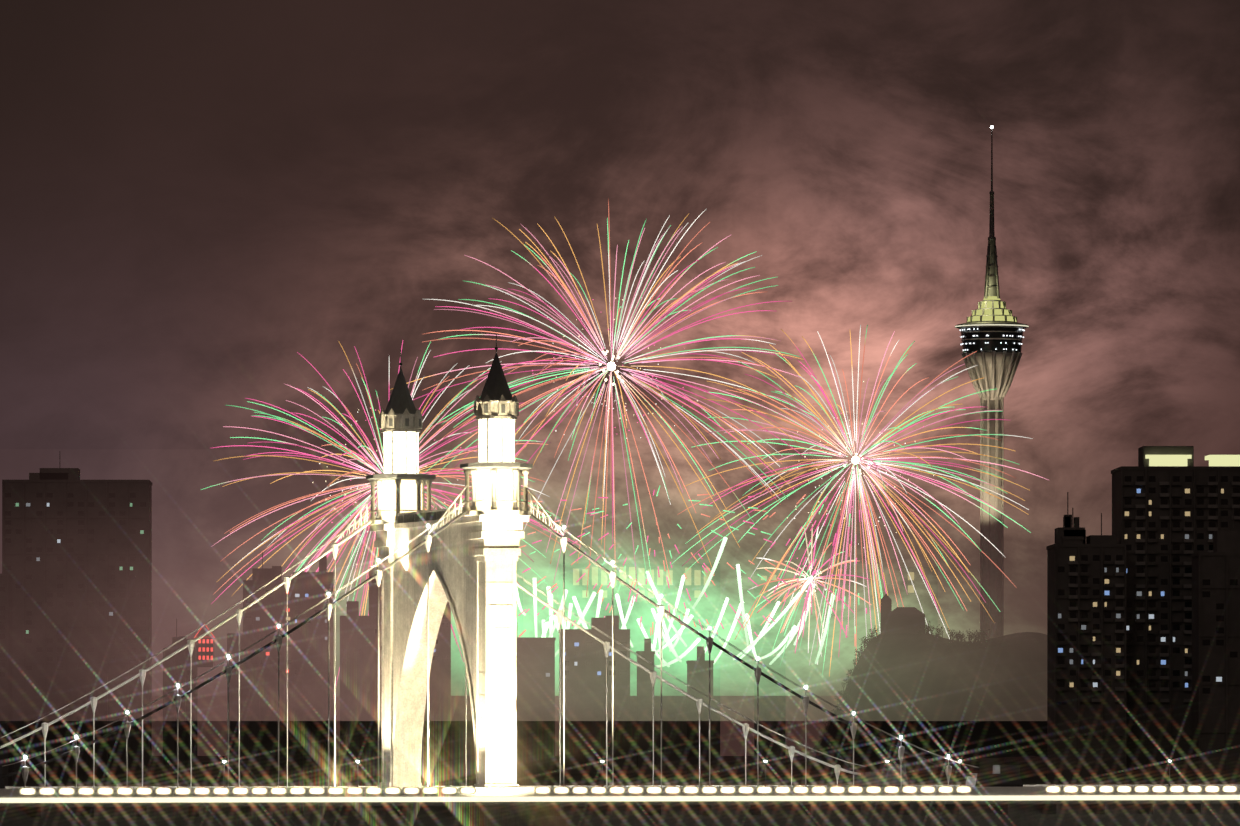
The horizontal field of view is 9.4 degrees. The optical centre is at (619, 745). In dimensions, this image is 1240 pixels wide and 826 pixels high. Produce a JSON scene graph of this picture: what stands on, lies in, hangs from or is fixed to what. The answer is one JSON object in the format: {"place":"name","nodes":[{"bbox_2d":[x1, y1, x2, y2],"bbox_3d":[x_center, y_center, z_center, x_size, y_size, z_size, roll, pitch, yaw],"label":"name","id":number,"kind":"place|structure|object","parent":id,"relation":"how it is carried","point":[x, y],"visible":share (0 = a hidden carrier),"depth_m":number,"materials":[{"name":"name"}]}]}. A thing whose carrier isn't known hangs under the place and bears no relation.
{"place":"outdoors","nodes":[
{"label":"outdoors","id":0,"kind":"place"},
{"bbox_2d":[201,341,579,684],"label":"firework","id":1,"kind":"object","parent":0,"point":[362,461],"visible":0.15,"depth_m":3475.11},
{"bbox_2d":[366,334,532,825],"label":"bridge tower","id":2,"kind":"structure","parent":0,"point":[475,552],"depth_m":853.65,"materials":[{"name":"white concrete"}]},
{"bbox_2d":[0,485,978,787],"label":"suspension cables","id":3,"kind":"object","parent":2,"relation":"attached to","point":[700,703],"visible":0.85,"depth_m":858.44,"materials":[{"name":"grey metal"}]},
{"bbox_2d":[24,525,949,757],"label":"hanger lamps","id":4,"kind":"object","parent":3,"relation":"attached to","point":[378,560],"visible":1,"depth_m":844.03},
{"bbox_2d":[152,762,1046,785],"bbox_3d":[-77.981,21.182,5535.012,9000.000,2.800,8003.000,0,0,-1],"label":"shore land","id":5,"kind":"structure","parent":0,"point":[730,773],"depth_m":5163.72,"materials":[{"name":"soil"}]},
{"bbox_2d":[0,446,1239,785],"bbox_3d":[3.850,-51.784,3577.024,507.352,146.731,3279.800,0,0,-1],"label":"city buildings","id":6,"kind":"structure","parent":5,"relation":"on","point":[1144,642],"depth_m":2502.24,"materials":[{"name":"grey glass"}]},
{"bbox_2d":[794,594,1046,784],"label":"hill","id":7,"kind":"structure","parent":5,"relation":"on","point":[912,680],"depth_m":2986.86,"materials":[{"name":"brown plant"}]},
{"bbox_2d":[955,126,1028,772],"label":"observation tower","id":8,"kind":"structure","parent":5,"relation":"on","point":[991,329],"depth_m":3847.23,"materials":[{"name":"concrete"}]},
{"bbox_2d":[152,756,1046,761],"bbox_3d":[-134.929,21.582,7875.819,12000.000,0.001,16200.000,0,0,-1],"label":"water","id":9,"kind":"structure","parent":0,"point":[722,759],"depth_m":11822.91,"materials":[{"name":"black liquid"}]},
{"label":"bridge piers","id":10,"kind":"object","parent":9,"relation":"on","visible":0},
{"bbox_2d":[0,764,1239,825],"bbox_3d":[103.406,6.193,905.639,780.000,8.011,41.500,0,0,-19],"label":"bridge deck","id":11,"kind":"structure","parent":10,"relation":"on","point":[1001,795],"depth_m":854.47,"materials":[{"name":"concrete"}]},
{"bbox_2d":[19,785,1239,794],"bbox_3d":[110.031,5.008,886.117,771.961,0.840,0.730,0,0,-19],"label":"bridge lights","id":12,"kind":"object","parent":11,"relation":"on","point":[566,790],"visible":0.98,"depth_m":848.33,"materials":[{"name":"white metal"}]},
{"bbox_2d":[390,198,822,596],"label":"firework","id":13,"kind":"object","parent":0,"point":[611,366],"visible":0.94,"depth_m":3472.30},
{"bbox_2d":[0,0,1239,755],"label":"sky","id":14,"kind":"structure","parent":0,"point":[197,197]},
{"bbox_2d":[462,485,869,667],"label":"fireworks","id":15,"kind":"object","parent":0,"point":[665,636],"depth_m":3477.33,"materials":[{"name":"green"}]},
{"bbox_2d":[221,759,1171,786],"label":"street lamps","id":16,"kind":"object","parent":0,"point":[604,760],"visible":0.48,"depth_m":857.03,"materials":[{"name":"grey metal"}]},
{"bbox_2d":[223,760,1170,762],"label":"street lamp heads","id":17,"kind":"object","parent":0,"point":[766,761],"visible":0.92,"depth_m":861.77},
{"bbox_2d":[748,524,870,656],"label":"firework","id":18,"kind":"object","parent":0,"point":[805,579],"depth_m":3479.48},
{"bbox_2d":[670,325,1047,676],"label":"firework","id":19,"kind":"object","parent":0,"point":[860,482],"visible":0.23,"depth_m":3477.26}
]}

